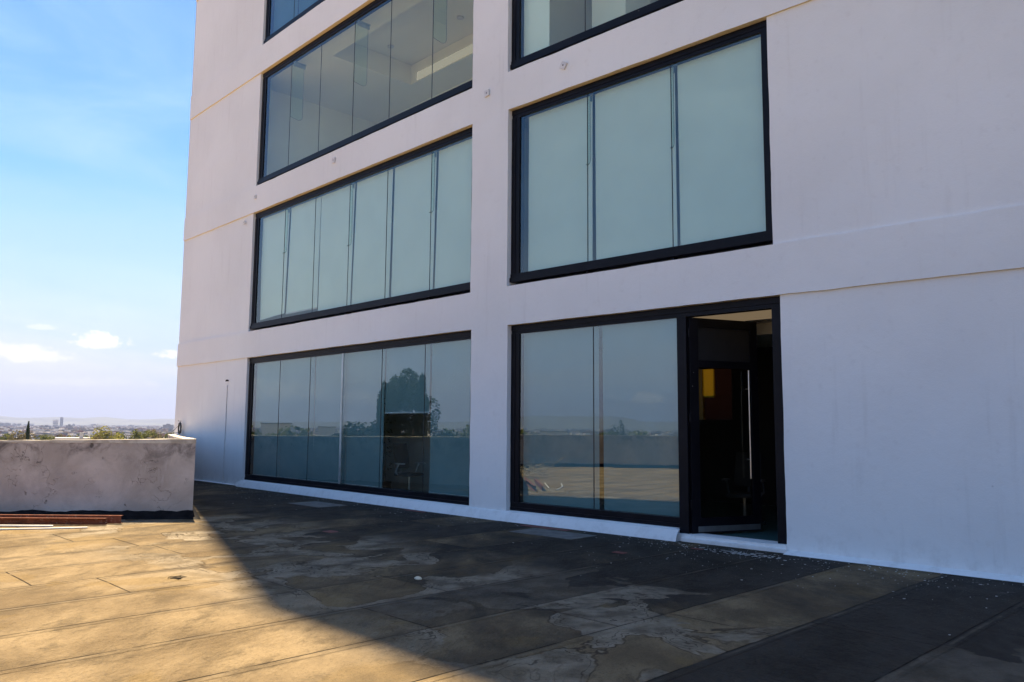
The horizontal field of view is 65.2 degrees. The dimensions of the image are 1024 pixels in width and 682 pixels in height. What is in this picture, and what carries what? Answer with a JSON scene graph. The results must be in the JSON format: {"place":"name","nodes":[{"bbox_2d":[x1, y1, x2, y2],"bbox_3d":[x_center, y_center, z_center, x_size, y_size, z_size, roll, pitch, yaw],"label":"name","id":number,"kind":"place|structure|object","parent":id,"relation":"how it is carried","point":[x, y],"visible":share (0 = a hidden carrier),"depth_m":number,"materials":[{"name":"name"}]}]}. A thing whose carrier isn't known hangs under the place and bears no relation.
{"place":"outdoors","nodes":[
{"label":"outdoors","id":0,"kind":"place"},
{"bbox_2d":[55,433,89,439],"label":"house","id":1,"kind":"structure","parent":0,"point":[80,437],"depth_m":149.59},
{"bbox_2d":[0,416,174,425],"bbox_3d":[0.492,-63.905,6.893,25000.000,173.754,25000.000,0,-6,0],"label":"hills","id":2,"kind":"structure","parent":0,"point":[109,421],"depth_m":8205.26,"materials":[{"name":"grey"}]},
{"bbox_2d":[0,0,196,418],"label":"sky","id":3,"kind":"structure","parent":0,"point":[95,95],"materials":[{"name":"blue"}]},
{"bbox_2d":[382,396,392,487],"bbox_3d":[-2.788,2.292,17.605,0.531,2.205,0.549,0,-6,0],"label":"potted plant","id":4,"kind":"object","parent":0,"point":[386,484],"visible":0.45,"depth_m":17.53,"materials":[{"name":"green plant"}]},
{"label":"ground","id":5,"kind":"structure","parent":0,"visible":0},
{"bbox_2d":[0,433,11,439],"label":"tree","id":6,"kind":"object","parent":5,"relation":"on","point":[6,437],"visible":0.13,"depth_m":208.53,"materials":[{"name":"green plant"}]},
{"bbox_2d":[7,430,37,439],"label":"tree","id":7,"kind":"object","parent":5,"relation":"on","point":[22,436],"visible":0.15,"depth_m":162.24,"materials":[{"name":"green plant"}]},
{"bbox_2d":[26,421,29,439],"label":"cypress tree","id":8,"kind":"object","parent":5,"relation":"on","point":[28,432],"visible":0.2,"depth_m":119.04,"materials":[{"name":"green plant"}]},
{"bbox_2d":[34,434,54,439],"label":"tree","id":9,"kind":"object","parent":5,"relation":"on","point":[46,437],"visible":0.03,"depth_m":226.41,"materials":[{"name":"green plant"}]},
{"bbox_2d":[53,420,57,425],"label":"tower block","id":10,"kind":"structure","parent":5,"relation":"on","point":[55,422],"depth_m":3479.97,"materials":[{"name":"grey concrete"}]},
{"bbox_2d":[0,423,174,439],"bbox_3d":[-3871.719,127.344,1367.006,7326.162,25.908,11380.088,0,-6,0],"label":"distant city","id":11,"kind":"object","parent":5,"relation":"on","point":[74,430],"visible":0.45,"depth_m":1480.34,"materials":[{"name":"ceramic"}]},
{"bbox_2d":[93,435,102,439],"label":"tree","id":12,"kind":"object","parent":5,"relation":"on","point":[97,438],"visible":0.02,"depth_m":138.04,"materials":[{"name":"green plant"}]},
{"bbox_2d":[87,425,123,439],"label":"tree","id":13,"kind":"object","parent":5,"relation":"on","point":[105,435],"visible":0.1,"depth_m":148.70,"materials":[{"name":"green plant"}]},
{"bbox_2d":[113,429,142,438],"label":"tree","id":14,"kind":"object","parent":5,"relation":"on","point":[136,435],"visible":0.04,"depth_m":159.04,"materials":[{"name":"green plant"}]},
{"bbox_2d":[138,430,156,438],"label":"tree","id":15,"kind":"object","parent":5,"relation":"on","point":[146,435],"visible":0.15,"depth_m":197.49,"materials":[{"name":"green plant"}]},
{"bbox_2d":[149,429,163,438],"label":"tree","id":16,"kind":"object","parent":5,"relation":"on","point":[160,436],"visible":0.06,"depth_m":212.16,"materials":[{"name":"green plant"}]},
{"bbox_2d":[0,480,1023,681],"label":"terrace","id":17,"kind":"structure","parent":5,"relation":"on","point":[283,590],"depth_m":7.16,"materials":[{"name":"grey concrete"}]},
{"bbox_2d":[0,525,53,526],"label":"pipe","id":18,"kind":"object","parent":17,"relation":"on","point":[26,525],"visible":1,"depth_m":12.45,"materials":[{"name":"white plastic"}]},
{"bbox_2d":[0,527,87,529],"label":"pipe","id":19,"kind":"object","parent":17,"relation":"on","point":[41,528],"visible":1,"depth_m":12.16,"materials":[{"name":"white plastic"}]},
{"bbox_2d":[0,517,106,524],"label":"steel channel","id":20,"kind":"object","parent":17,"relation":"on","point":[46,521],"visible":1,"depth_m":12.71,"materials":[{"name":"red metal"}]},
{"bbox_2d":[0,514,122,522],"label":"steel channel","id":21,"kind":"object","parent":17,"relation":"on","point":[113,518],"visible":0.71,"depth_m":12.90,"materials":[{"name":"red metal"}]},
{"bbox_2d":[0,434,199,518],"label":"parapet wall","id":22,"kind":"structure","parent":17,"relation":"on","point":[140,478],"depth_m":13.69,"materials":[{"name":"paint"}]},
{"bbox_2d":[168,420,181,433],"bbox_3d":[-10.342,2.663,24.187,0.486,0.542,0.784,6,-9,-43],"label":"cable coil","id":23,"kind":"object","parent":22,"relation":"hanging from","point":[179,425],"visible":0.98,"depth_m":24.12,"materials":[{"name":"black rubber"}]},
{"bbox_2d":[156,574,203,582],"bbox_3d":[-3.518,2.502,8.350,0.438,0.062,0.421,-2,-7,23],"label":"floor drain","id":24,"kind":"object","parent":17,"relation":"in","point":[165,579],"visible":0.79,"depth_m":8.35,"materials":[{"name":"beige concrete"}]},
{"bbox_2d":[289,501,346,507],"bbox_3d":[-3.987,3.341,16.381,1.200,0.007,0.660,-6,-9,45],"label":"repair patch","id":25,"kind":"object","parent":17,"relation":"on","point":[317,504],"visible":1,"depth_m":16.31,"materials":[{"name":"grey concrete"}]},
{"bbox_2d":[521,525,569,530],"bbox_3d":[0.530,2.997,12.853,1.018,0.004,0.143,-5,-8,43],"label":"paint mark","id":26,"kind":"object","parent":17,"relation":"on","point":[546,527],"visible":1,"depth_m":12.86,"materials":[{"name":"grey paint"}]},
{"bbox_2d":[509,528,596,539],"bbox_3d":[0.607,2.917,12.128,1.240,0.007,0.600,-5,-8,43],"label":"repair patch","id":27,"kind":"object","parent":17,"relation":"on","point":[553,533],"visible":1,"depth_m":12.10,"materials":[{"name":"grey concrete"}]},
{"bbox_2d":[174,0,1023,582],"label":"building","id":28,"kind":"structure","parent":17,"relation":"on","point":[642,268],"depth_m":13.02,"materials":[{"name":"paint"}]},
{"bbox_2d":[264,0,324,43],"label":"window","id":29,"kind":"structure","parent":28,"relation":"in","point":[280,14],"depth_m":21.99,"materials":[{"name":"blue glass"}]},
{"bbox_2d":[244,331,470,504],"bbox_3d":[-3.824,1.737,18.090,0.151,3.221,9.194,6,-9,-43],"label":"window","id":30,"kind":"structure","parent":28,"relation":"in","point":[349,390],"depth_m":17.78,"materials":[{"name":"clear glass"}]},
{"bbox_2d":[250,127,472,329],"bbox_3d":[-3.793,-2.191,18.508,0.205,3.260,9.224,6,-9,-43],"label":"window","id":31,"kind":"structure","parent":28,"relation":"in","point":[415,171],"depth_m":17.90,"materials":[{"name":"teal glass"}]},
{"bbox_2d":[257,0,473,184],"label":"window","id":32,"kind":"structure","parent":28,"relation":"in","point":[375,5],"depth_m":19.69,"materials":[{"name":"black glass"}]},
{"bbox_2d":[393,443,424,489],"bbox_3d":[-2.274,2.819,17.549,0.613,1.147,0.650,-5,-8,42],"label":"office chair","id":33,"kind":"object","parent":28,"relation":"on","point":[401,455],"visible":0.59,"depth_m":17.65,"materials":[{"name":"black"}]},
{"bbox_2d":[510,0,682,69],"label":"window","id":34,"kind":"structure","parent":28,"relation":"in","point":[530,18],"depth_m":14.53,"materials":[{"name":"black glass"}]},
{"bbox_2d":[509,20,772,284],"bbox_3d":[1.895,-2.760,12.825,5.099,3.260,0.205,-5,-8,43],"label":"window","id":35,"kind":"structure","parent":28,"relation":"in","point":[724,116],"depth_m":12.63,"materials":[{"name":"teal glass"}]},
{"bbox_2d":[510,296,786,543],"bbox_3d":[1.854,1.230,12.409,5.013,3.344,0.152,-5,-8,43],"label":"window","id":36,"kind":"structure","parent":28,"relation":"in","point":[554,450],"depth_m":12.70,"materials":[{"name":"grey glass"}]},
{"bbox_2d":[688,317,761,533],"bbox_3d":[3.161,1.237,11.868,1.244,3.135,0.129,3,-7,-22],"label":"door","id":37,"kind":"structure","parent":28,"relation":"in","point":[712,343],"depth_m":11.93,"materials":[{"name":"black metal"}]},
{"bbox_2d":[721,452,765,524],"bbox_3d":[3.786,2.398,13.027,0.650,1.147,0.613,-3,-7,30],"label":"office chair","id":38,"kind":"object","parent":28,"relation":"on","point":[742,470],"visible":0.48,"depth_m":13.22,"materials":[{"name":"black"}]},
{"bbox_2d":[232,486,997,634],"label":"paint flecks","id":39,"kind":"object","parent":17,"relation":"on","point":[735,552],"visible":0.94,"depth_m":10.27,"materials":[{"name":"white paint"}]}
]}

